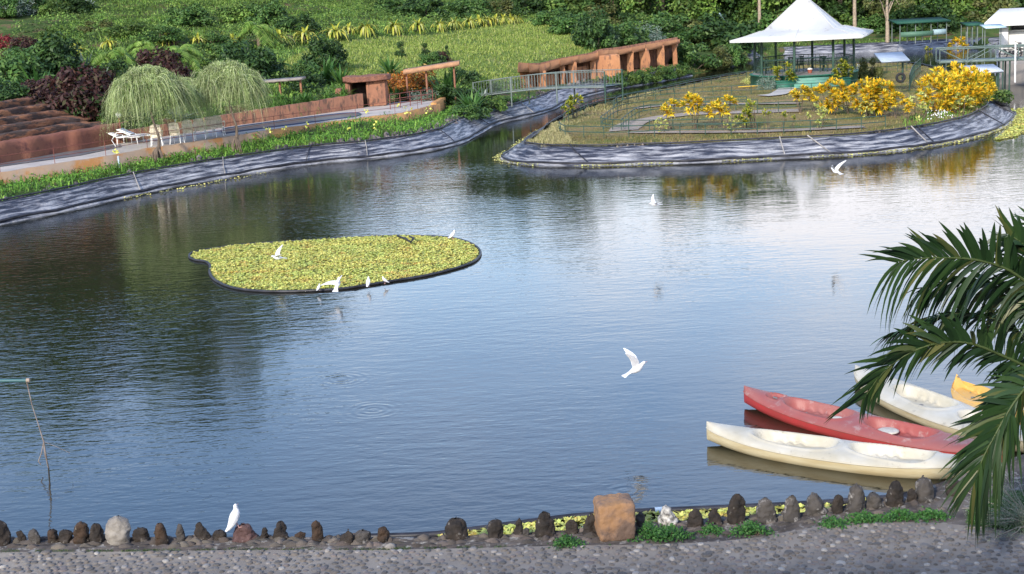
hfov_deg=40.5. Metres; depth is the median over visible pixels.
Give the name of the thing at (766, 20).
shrub
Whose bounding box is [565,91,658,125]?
grass
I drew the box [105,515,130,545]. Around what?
edging stone
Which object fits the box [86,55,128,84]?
shrub
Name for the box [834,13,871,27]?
shrub
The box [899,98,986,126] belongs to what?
grass
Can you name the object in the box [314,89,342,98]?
fountain grass
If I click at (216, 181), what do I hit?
floating weed
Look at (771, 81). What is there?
shrub
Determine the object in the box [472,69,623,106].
footbridge
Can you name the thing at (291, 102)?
fountain grass
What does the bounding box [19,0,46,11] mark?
shrub
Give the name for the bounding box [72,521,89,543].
edging stone
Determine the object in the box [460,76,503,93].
shrub
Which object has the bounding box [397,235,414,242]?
hose
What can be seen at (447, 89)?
shrub
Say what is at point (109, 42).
strap leaf plant
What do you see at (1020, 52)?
motorcycle
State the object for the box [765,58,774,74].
metal chair
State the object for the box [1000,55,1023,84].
yard pavement
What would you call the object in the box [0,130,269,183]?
retaining wall
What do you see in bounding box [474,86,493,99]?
blue agave
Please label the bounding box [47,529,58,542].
edging stone
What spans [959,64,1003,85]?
canopy
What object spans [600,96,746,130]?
railing
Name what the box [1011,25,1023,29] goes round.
window
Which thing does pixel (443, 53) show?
shrub
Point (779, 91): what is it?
sandy track
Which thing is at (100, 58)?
palm
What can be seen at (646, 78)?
shrub
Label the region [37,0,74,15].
shrub
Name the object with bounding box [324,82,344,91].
fountain grass
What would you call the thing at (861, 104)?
croton
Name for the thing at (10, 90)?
shrub
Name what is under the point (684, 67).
shrub
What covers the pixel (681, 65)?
grass
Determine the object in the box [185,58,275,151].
weeping tree
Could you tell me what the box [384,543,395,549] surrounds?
cobble
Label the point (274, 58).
shrub
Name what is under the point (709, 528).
weed clump
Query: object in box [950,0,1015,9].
tree
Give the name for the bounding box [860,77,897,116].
croton
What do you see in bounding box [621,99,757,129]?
railing
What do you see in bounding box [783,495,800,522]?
edging stone
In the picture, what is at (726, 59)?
shrub
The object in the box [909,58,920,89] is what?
railing
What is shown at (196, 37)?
strap leaf plant
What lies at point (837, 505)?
edging stone
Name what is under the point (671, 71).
shrub
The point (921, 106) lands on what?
croton
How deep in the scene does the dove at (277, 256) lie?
35.57 m
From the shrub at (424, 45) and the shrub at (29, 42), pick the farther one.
the shrub at (424, 45)
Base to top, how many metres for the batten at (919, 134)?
0.611 m
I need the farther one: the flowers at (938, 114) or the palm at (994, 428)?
the flowers at (938, 114)
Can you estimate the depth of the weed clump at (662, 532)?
16.84 m
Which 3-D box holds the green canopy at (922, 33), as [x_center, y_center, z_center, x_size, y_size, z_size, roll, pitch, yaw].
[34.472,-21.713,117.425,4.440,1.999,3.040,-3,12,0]
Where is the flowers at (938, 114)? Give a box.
[927,108,953,119]
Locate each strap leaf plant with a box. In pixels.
[73,42,90,56]
[97,36,118,49]
[189,33,209,44]
[229,33,237,43]
[265,28,295,48]
[292,26,318,42]
[319,22,348,42]
[343,22,359,33]
[351,22,378,37]
[384,19,405,35]
[407,18,427,33]
[429,19,448,32]
[445,17,465,29]
[461,15,480,28]
[473,14,488,26]
[481,14,498,26]
[490,13,505,24]
[497,14,513,24]
[507,13,518,23]
[514,15,524,23]
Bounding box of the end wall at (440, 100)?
[431,97,445,110]
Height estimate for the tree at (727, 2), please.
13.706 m
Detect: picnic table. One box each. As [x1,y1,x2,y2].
[763,59,787,73]
[792,57,825,69]
[822,57,848,71]
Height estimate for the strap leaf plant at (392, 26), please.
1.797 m
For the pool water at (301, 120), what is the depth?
67.65 m
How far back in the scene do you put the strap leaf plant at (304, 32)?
97.96 m
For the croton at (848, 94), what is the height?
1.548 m
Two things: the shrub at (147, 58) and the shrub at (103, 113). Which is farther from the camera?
the shrub at (147, 58)
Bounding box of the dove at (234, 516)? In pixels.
[225,504,240,531]
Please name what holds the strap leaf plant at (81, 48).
on the ground at (6, 23)
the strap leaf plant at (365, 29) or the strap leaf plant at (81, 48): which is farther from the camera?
the strap leaf plant at (365, 29)
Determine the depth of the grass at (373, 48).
99.17 m
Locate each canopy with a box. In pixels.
[263,76,305,94]
[403,60,459,101]
[874,52,909,82]
[888,17,950,43]
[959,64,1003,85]
[960,21,983,44]
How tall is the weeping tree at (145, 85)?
4.628 m
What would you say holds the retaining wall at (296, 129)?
on the ground at (6, 23)
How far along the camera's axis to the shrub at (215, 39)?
92.67 m
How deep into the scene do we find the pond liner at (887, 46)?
122.07 m
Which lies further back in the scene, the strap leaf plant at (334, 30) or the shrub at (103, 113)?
the strap leaf plant at (334, 30)
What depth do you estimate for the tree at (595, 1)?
137.46 m
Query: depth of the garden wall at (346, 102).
69.60 m
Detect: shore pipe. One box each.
[0,67,671,200]
[0,74,691,222]
[501,99,1015,163]
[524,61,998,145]
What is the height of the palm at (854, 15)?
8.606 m
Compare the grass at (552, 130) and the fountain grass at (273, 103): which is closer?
the grass at (552, 130)
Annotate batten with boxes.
[569,144,587,161]
[807,135,830,151]
[911,126,927,141]
[917,125,933,140]
[978,109,1001,123]
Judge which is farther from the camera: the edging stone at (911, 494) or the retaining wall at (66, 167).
the retaining wall at (66, 167)
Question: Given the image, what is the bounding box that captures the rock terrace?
[0,97,126,162]
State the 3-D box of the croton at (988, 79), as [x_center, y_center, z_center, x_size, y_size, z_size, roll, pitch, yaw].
[21.460,-9.180,63.809,1.867,2.119,1.874,2,13,20]
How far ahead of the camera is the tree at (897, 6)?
132.41 m
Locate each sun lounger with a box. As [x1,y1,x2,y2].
[108,132,144,143]
[116,128,157,142]
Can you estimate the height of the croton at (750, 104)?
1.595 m
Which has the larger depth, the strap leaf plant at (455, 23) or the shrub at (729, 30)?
the shrub at (729, 30)
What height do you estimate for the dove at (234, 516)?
0.328 m
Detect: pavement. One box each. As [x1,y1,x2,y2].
[0,100,434,171]
[0,522,1023,573]
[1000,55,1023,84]
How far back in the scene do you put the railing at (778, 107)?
63.71 m
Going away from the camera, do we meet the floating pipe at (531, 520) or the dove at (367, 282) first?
the floating pipe at (531, 520)
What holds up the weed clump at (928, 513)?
on the kerb strip
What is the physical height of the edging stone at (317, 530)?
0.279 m
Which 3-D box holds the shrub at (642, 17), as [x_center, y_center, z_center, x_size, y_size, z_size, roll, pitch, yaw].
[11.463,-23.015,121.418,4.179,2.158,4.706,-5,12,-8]
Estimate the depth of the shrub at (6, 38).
89.02 m
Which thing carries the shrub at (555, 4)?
on the ground at (6, 23)
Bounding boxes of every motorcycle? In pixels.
[999,41,1022,56]
[1013,45,1023,56]
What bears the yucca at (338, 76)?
on the ground at (6, 23)
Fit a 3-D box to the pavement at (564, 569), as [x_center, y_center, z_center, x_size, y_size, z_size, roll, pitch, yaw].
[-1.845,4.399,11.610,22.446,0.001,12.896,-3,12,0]
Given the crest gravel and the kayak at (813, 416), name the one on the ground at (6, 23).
the crest gravel
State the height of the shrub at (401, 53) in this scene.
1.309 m
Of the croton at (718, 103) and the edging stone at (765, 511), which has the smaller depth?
the edging stone at (765, 511)
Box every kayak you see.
[706,421,969,478]
[743,385,983,454]
[854,365,1023,452]
[951,374,1023,416]
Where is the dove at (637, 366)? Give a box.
[622,348,646,377]
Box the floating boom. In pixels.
[188,235,481,292]
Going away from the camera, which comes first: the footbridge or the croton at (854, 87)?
the croton at (854, 87)
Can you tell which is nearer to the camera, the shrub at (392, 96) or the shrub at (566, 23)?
the shrub at (392, 96)
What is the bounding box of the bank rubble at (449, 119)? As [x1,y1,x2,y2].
[4,66,672,199]
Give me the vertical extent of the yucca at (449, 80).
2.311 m
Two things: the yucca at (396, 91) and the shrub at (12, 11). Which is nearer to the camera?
the yucca at (396, 91)
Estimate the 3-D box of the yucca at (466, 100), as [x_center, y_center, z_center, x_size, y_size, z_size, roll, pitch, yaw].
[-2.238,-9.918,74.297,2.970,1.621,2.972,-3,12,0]
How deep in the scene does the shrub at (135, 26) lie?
93.36 m
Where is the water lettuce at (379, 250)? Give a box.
[191,235,478,289]
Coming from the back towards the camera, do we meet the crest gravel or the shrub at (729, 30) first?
the shrub at (729, 30)
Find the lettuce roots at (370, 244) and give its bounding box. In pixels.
[190,237,478,289]
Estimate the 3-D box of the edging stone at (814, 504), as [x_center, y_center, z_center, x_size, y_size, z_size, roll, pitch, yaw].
[3.811,2.719,17.457,0.289,0.289,0.230,-9,11,6]
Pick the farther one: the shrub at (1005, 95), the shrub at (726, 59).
the shrub at (726, 59)
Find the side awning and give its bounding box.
[979,24,1006,65]
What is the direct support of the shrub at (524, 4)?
on the ground at (6, 23)
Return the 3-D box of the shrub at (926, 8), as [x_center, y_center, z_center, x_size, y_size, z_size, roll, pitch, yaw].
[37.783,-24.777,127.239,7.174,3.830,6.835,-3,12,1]
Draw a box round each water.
[0,47,1023,537]
[0,144,120,165]
[223,113,358,131]
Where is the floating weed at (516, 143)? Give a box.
[492,115,1021,166]
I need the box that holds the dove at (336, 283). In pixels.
[322,275,341,291]
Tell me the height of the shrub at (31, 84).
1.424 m
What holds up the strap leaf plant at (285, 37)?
on the ground at (6, 23)
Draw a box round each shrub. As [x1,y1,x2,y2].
[0,0,27,17]
[0,0,38,15]
[0,33,21,49]
[0,35,37,56]
[0,41,73,76]
[0,48,54,86]
[0,77,30,100]
[11,79,55,98]
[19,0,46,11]
[21,75,82,109]
[30,30,86,74]
[32,24,83,39]
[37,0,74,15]
[47,62,117,120]
[48,0,94,13]
[67,86,130,121]
[75,19,116,33]
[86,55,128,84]
[100,19,153,37]
[134,46,187,70]
[137,24,185,41]
[160,2,216,26]
[161,61,193,82]
[183,77,194,99]
[184,49,219,68]
[191,32,231,49]
[211,38,257,60]
[215,1,256,22]
[218,37,277,78]
[242,0,291,25]
[245,46,288,78]
[271,59,323,85]
[272,12,321,31]
[286,70,328,92]
[298,33,348,67]
[370,0,409,14]
[387,69,421,93]
[388,92,397,102]
[393,0,448,17]
[394,41,406,57]
[395,64,440,89]
[405,88,437,101]
[416,51,446,64]
[420,43,429,53]
[426,83,480,105]
[434,50,453,62]
[436,0,491,18]
[440,66,482,85]
[447,102,492,120]
[459,0,500,15]
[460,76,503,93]
[480,94,507,111]
[488,0,516,17]
[489,0,529,14]
[506,0,552,16]
[531,0,588,13]
[531,7,575,25]
[547,10,593,33]
[563,0,594,16]
[570,6,620,50]
[581,4,623,25]
[602,20,651,45]
[602,72,629,87]
[607,8,639,20]
[619,20,666,41]
[620,12,660,28]
[620,70,641,85]
[627,70,652,84]
[636,17,690,41]
[643,66,665,82]
[644,10,710,40]
[655,65,676,79]
[665,64,687,77]
[668,40,722,68]
[675,63,692,74]
[682,19,712,48]
[688,11,761,53]
[695,45,733,69]
[716,41,748,66]
[732,51,751,63]
[736,17,765,35]
[740,76,749,83]
[753,4,789,30]
[756,75,779,88]
[821,1,852,25]
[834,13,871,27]
[848,13,895,33]
[858,57,883,79]
[867,7,927,31]
[882,0,963,33]
[920,0,980,27]
[957,6,992,26]
[958,471,1023,545]
[961,0,1019,22]
[964,82,1013,103]
[994,0,1023,10]
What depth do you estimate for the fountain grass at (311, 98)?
71.67 m
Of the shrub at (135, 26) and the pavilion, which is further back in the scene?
the shrub at (135, 26)
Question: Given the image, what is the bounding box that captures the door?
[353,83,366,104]
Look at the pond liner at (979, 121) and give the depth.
55.08 m
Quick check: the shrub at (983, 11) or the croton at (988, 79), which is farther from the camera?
the shrub at (983, 11)
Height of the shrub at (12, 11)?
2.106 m
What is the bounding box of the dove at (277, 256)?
[270,245,286,259]
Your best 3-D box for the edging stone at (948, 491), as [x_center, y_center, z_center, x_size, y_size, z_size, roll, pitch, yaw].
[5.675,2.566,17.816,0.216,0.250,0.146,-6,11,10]
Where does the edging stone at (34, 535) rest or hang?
on the kerb strip
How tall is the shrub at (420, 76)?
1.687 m
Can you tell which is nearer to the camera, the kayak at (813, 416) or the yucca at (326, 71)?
the kayak at (813, 416)
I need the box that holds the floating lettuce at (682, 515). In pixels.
[438,497,865,536]
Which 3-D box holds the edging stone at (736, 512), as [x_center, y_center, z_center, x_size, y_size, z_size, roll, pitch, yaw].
[2.797,2.758,17.296,0.267,0.386,0.174,-3,11,-27]
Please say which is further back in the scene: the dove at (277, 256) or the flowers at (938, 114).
the flowers at (938, 114)
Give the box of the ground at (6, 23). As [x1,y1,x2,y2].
[0,0,1009,199]
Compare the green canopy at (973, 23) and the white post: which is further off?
the green canopy at (973, 23)
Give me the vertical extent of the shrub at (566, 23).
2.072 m
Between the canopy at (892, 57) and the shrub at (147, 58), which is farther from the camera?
the shrub at (147, 58)
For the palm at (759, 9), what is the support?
on the ground at (6, 23)
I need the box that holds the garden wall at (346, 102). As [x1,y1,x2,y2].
[115,93,363,143]
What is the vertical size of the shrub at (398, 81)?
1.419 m
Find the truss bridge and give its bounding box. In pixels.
[935,44,1023,90]
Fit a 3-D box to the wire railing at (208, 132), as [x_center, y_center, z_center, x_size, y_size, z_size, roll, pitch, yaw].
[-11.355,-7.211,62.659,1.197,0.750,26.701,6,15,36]
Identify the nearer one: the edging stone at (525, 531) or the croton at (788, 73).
the edging stone at (525, 531)
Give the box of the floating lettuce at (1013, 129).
[993,107,1023,139]
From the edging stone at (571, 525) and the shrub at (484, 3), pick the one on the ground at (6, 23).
the shrub at (484, 3)
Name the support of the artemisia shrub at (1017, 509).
on the kerb strip
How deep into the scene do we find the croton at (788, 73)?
76.88 m
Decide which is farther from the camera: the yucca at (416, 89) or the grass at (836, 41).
the grass at (836, 41)
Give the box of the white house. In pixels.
[984,8,1023,55]
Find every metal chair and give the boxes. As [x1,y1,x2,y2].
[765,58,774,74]
[796,56,803,71]
[819,56,827,71]
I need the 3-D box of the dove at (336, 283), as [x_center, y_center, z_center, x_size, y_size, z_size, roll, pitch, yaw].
[-4.272,-0.090,32.845,0.477,0.402,0.432,-7,13,-16]
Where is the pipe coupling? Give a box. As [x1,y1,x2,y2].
[655,507,661,512]
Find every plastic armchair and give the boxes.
[149,124,163,146]
[168,123,184,143]
[182,120,196,141]
[193,118,206,138]
[204,117,216,136]
[212,115,225,135]
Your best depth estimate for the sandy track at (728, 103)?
68.71 m
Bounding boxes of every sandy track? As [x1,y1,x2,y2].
[609,109,798,130]
[627,125,863,132]
[636,102,800,108]
[763,87,792,95]
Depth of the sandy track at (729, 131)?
57.57 m
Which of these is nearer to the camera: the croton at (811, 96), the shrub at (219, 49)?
the croton at (811, 96)
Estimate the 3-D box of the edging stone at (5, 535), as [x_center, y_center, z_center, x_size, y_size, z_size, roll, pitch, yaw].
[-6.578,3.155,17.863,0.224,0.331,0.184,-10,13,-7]
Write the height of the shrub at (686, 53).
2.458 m
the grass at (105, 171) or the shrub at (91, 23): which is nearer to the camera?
the grass at (105, 171)
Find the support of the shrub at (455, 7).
on the ground at (6, 23)
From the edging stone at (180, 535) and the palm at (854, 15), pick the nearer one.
the edging stone at (180, 535)
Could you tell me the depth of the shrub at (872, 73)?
80.70 m
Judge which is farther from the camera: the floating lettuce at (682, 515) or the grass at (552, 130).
the grass at (552, 130)
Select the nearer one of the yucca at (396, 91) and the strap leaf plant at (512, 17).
the yucca at (396, 91)
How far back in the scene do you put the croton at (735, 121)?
57.81 m
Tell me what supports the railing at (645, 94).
on the ground at (6, 23)
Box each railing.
[0,93,435,171]
[389,89,432,108]
[559,115,885,136]
[563,71,746,122]
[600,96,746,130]
[613,77,878,109]
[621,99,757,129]
[757,98,906,113]
[855,60,906,71]
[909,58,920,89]
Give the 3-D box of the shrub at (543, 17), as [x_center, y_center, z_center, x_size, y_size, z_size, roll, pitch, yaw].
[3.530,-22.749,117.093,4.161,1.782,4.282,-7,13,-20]
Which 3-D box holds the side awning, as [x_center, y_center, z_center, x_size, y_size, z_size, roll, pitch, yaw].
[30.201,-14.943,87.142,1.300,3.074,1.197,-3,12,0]
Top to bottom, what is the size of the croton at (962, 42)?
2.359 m
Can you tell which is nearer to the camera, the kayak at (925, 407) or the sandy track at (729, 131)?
the kayak at (925, 407)
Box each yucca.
[7,66,59,92]
[293,92,312,102]
[310,54,353,81]
[326,63,358,85]
[368,53,404,74]
[388,81,409,102]
[403,84,420,98]
[416,66,471,100]
[446,86,495,115]
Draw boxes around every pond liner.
[0,68,692,224]
[500,63,1016,165]
[725,37,998,66]
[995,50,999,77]
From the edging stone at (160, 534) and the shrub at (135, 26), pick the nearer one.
the edging stone at (160, 534)
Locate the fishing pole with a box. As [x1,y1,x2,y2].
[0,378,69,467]
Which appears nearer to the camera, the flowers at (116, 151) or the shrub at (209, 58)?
the flowers at (116, 151)
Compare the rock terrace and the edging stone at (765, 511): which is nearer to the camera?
the edging stone at (765, 511)
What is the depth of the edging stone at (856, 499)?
17.36 m
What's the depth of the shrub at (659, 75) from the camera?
97.67 m
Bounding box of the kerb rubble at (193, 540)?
[5,498,945,549]
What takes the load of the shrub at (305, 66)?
on the ground at (6, 23)
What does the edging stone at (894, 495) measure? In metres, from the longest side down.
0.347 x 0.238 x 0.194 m
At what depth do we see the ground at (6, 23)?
76.22 m
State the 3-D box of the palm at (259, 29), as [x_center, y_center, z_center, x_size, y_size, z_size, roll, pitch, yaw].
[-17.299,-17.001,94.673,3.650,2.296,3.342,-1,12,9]
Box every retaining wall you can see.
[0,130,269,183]
[270,104,440,137]
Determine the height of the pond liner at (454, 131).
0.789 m
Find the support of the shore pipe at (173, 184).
on the pond liner at (454, 131)
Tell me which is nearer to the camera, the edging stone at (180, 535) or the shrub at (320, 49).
the edging stone at (180, 535)
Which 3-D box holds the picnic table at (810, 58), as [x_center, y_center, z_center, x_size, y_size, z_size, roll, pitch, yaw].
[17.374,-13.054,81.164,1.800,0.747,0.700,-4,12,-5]
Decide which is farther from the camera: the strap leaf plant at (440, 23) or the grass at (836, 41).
the grass at (836, 41)
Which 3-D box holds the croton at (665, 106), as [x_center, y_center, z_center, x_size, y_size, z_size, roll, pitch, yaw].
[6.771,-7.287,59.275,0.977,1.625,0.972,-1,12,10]
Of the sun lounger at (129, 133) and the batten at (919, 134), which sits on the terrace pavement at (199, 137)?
the sun lounger at (129, 133)
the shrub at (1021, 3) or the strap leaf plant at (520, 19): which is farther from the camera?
the shrub at (1021, 3)
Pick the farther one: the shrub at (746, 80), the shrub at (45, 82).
the shrub at (746, 80)
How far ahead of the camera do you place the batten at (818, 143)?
54.46 m
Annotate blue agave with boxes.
[75,51,94,74]
[165,104,196,119]
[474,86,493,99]
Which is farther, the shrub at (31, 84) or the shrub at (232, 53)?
the shrub at (232, 53)
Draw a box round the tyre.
[895,72,905,82]
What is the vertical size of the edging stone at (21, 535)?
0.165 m
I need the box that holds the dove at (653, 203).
[649,194,662,205]
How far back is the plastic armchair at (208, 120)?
61.67 m
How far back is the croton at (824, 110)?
57.28 m
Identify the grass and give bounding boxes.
[0,0,620,126]
[0,95,535,200]
[0,544,506,552]
[267,97,281,107]
[269,91,294,104]
[278,95,305,114]
[279,21,626,81]
[302,91,322,112]
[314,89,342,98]
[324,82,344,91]
[334,85,358,95]
[514,63,708,102]
[522,120,575,148]
[534,63,981,145]
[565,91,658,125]
[749,38,994,56]
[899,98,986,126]
[965,489,1023,530]
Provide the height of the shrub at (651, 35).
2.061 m
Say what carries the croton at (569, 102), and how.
on the ground at (6, 23)
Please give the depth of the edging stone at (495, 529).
17.12 m
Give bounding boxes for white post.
[1014,44,1015,81]
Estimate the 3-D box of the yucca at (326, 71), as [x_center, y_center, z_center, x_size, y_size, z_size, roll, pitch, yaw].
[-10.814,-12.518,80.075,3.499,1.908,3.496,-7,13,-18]
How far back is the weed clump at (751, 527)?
16.87 m
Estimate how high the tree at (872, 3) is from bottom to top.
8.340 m
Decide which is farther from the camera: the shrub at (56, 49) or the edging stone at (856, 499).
the shrub at (56, 49)
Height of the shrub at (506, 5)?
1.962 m
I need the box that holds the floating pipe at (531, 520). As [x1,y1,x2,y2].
[341,495,885,536]
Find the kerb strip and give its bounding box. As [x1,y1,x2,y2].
[0,454,1023,551]
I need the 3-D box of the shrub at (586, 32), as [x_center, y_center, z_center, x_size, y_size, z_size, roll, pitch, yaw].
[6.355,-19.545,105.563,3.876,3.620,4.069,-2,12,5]
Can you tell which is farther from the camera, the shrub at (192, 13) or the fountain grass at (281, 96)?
the shrub at (192, 13)
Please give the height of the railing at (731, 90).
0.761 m
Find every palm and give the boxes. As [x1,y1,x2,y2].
[88,47,136,74]
[124,41,156,60]
[157,44,208,73]
[233,21,283,46]
[273,58,292,73]
[758,0,761,29]
[826,205,1023,549]
[853,0,856,26]
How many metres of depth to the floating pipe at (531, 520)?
18.61 m
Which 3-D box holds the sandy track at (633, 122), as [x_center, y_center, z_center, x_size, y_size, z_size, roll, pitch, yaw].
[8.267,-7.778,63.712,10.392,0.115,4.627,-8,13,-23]
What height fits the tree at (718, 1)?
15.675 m
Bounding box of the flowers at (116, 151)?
[112,103,431,152]
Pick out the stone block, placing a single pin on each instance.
(615, 517)
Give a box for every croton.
[560,99,573,119]
[567,93,583,117]
[654,117,667,131]
[660,99,680,129]
[676,91,704,130]
[702,101,715,128]
[710,94,738,128]
[723,117,741,130]
[734,107,753,129]
[744,98,757,129]
[762,108,771,129]
[770,61,798,80]
[781,111,787,129]
[789,84,809,112]
[804,86,821,110]
[806,103,828,127]
[812,76,847,114]
[830,58,849,77]
[842,66,853,76]
[842,76,882,115]
[842,84,859,113]
[858,101,873,117]
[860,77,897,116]
[883,91,906,117]
[899,98,916,121]
[906,91,933,119]
[915,65,966,112]
[935,60,987,109]
[945,36,970,48]
[948,93,973,113]
[959,65,997,105]
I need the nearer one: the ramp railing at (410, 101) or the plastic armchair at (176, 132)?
the plastic armchair at (176, 132)
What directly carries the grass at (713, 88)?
on the ground at (6, 23)
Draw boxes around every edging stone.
[0,520,10,545]
[16,530,26,541]
[28,528,40,543]
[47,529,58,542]
[58,529,72,543]
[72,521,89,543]
[89,523,105,542]
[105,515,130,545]
[132,527,149,542]
[154,523,169,545]
[175,524,184,542]
[194,522,210,539]
[212,529,226,539]
[232,523,257,542]
[260,527,268,538]
[272,521,288,539]
[294,531,305,538]
[311,520,323,541]
[339,529,353,543]
[354,529,370,543]
[377,526,389,542]
[445,517,468,540]
[487,518,503,538]
[513,518,522,534]
[523,528,528,535]
[535,511,555,537]
[565,518,578,534]
[582,513,595,534]
[636,512,644,527]
[658,505,677,526]
[687,508,703,526]
[707,508,722,525]
[726,494,745,524]
[756,497,776,523]
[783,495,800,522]
[804,492,827,515]
[831,494,843,513]
[848,483,865,512]
[865,492,884,508]
[885,480,903,506]
[907,488,917,501]
[915,475,934,502]
[945,477,958,496]
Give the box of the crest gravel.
[530,62,988,146]
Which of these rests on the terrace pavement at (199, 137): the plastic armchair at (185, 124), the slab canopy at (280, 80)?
the plastic armchair at (185, 124)
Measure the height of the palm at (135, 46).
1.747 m
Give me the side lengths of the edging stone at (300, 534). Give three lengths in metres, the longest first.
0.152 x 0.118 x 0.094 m
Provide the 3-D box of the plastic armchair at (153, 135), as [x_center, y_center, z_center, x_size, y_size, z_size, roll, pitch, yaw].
[-15.227,-6.505,59.336,0.572,0.933,0.574,-5,12,-10]
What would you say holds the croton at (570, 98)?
on the ground at (6, 23)
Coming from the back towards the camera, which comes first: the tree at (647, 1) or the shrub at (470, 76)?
the tree at (647, 1)
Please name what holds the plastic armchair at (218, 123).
on the terrace pavement at (199, 137)
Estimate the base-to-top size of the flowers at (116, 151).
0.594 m
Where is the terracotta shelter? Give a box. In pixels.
[518,37,679,88]
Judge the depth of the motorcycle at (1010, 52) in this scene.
85.14 m
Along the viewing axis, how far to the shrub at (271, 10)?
103.71 m
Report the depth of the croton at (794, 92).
63.08 m
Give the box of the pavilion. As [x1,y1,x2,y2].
[730,0,872,88]
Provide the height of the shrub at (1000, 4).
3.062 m
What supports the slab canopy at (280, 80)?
on the ground at (6, 23)
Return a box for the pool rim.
[221,112,360,133]
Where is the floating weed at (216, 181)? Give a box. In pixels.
[124,172,265,197]
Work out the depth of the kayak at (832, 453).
20.11 m
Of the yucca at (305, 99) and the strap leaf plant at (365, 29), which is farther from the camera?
the strap leaf plant at (365, 29)
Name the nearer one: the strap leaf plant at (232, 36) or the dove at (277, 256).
the dove at (277, 256)
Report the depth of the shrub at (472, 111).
71.71 m
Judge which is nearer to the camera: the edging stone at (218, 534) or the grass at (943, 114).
the edging stone at (218, 534)
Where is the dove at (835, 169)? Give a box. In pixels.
[831,160,845,174]
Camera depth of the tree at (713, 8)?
132.26 m
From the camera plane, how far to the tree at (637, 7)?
131.59 m
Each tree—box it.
[99,63,208,161]
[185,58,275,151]
[580,0,609,9]
[581,0,624,14]
[598,0,667,14]
[619,0,709,22]
[660,0,720,24]
[672,0,754,20]
[704,0,757,21]
[731,0,795,22]
[752,0,818,14]
[778,0,852,12]
[812,0,874,20]
[847,0,896,18]
[848,0,936,13]
[861,0,920,41]
[916,0,981,7]
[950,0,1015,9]
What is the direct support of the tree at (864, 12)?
on the ground at (6, 23)
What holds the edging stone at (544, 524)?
on the kerb strip
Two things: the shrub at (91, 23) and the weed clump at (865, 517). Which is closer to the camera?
the weed clump at (865, 517)
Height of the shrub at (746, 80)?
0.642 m
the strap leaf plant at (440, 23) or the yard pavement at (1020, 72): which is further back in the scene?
the strap leaf plant at (440, 23)
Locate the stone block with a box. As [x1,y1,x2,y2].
[593,493,635,541]
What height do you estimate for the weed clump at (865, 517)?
0.126 m
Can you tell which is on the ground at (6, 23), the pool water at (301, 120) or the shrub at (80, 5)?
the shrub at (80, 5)
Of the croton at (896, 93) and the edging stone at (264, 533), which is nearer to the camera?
the edging stone at (264, 533)
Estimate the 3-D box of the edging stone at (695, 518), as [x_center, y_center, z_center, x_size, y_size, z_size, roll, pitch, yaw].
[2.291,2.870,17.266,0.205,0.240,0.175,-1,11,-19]
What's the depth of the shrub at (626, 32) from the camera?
108.20 m
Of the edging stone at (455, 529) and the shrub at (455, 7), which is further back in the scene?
the shrub at (455, 7)
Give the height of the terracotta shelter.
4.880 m
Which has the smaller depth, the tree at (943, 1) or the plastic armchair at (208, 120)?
the plastic armchair at (208, 120)
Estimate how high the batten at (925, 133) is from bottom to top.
0.608 m
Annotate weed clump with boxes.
[547,533,585,550]
[609,523,706,544]
[631,521,656,539]
[695,520,724,536]
[722,518,778,537]
[811,514,851,529]
[842,509,889,526]
[871,507,921,522]
[914,506,953,523]
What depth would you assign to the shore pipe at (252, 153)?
58.92 m
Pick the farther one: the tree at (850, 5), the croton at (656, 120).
the tree at (850, 5)
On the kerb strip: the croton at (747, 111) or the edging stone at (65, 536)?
the edging stone at (65, 536)
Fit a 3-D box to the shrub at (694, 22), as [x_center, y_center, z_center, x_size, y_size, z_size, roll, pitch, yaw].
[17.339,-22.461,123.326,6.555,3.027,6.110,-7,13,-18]
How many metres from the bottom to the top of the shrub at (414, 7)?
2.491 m
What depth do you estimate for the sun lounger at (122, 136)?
60.92 m
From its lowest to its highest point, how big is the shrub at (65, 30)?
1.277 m
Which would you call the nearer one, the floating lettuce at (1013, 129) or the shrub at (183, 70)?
the floating lettuce at (1013, 129)
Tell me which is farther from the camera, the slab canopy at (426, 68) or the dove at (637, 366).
the slab canopy at (426, 68)
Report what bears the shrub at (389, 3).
on the ground at (6, 23)
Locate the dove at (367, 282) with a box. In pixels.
[366,276,369,286]
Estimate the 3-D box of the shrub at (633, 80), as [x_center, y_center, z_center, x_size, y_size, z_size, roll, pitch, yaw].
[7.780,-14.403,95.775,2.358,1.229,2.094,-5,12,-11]
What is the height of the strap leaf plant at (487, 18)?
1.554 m
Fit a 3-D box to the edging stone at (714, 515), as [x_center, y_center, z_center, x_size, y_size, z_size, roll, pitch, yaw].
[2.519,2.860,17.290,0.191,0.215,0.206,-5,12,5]
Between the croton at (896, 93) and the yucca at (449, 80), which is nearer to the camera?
the croton at (896, 93)
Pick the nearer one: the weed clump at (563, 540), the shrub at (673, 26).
the weed clump at (563, 540)
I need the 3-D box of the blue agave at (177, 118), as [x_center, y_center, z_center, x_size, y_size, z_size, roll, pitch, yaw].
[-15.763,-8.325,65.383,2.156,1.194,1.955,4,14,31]
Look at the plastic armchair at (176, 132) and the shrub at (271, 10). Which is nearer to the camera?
the plastic armchair at (176, 132)

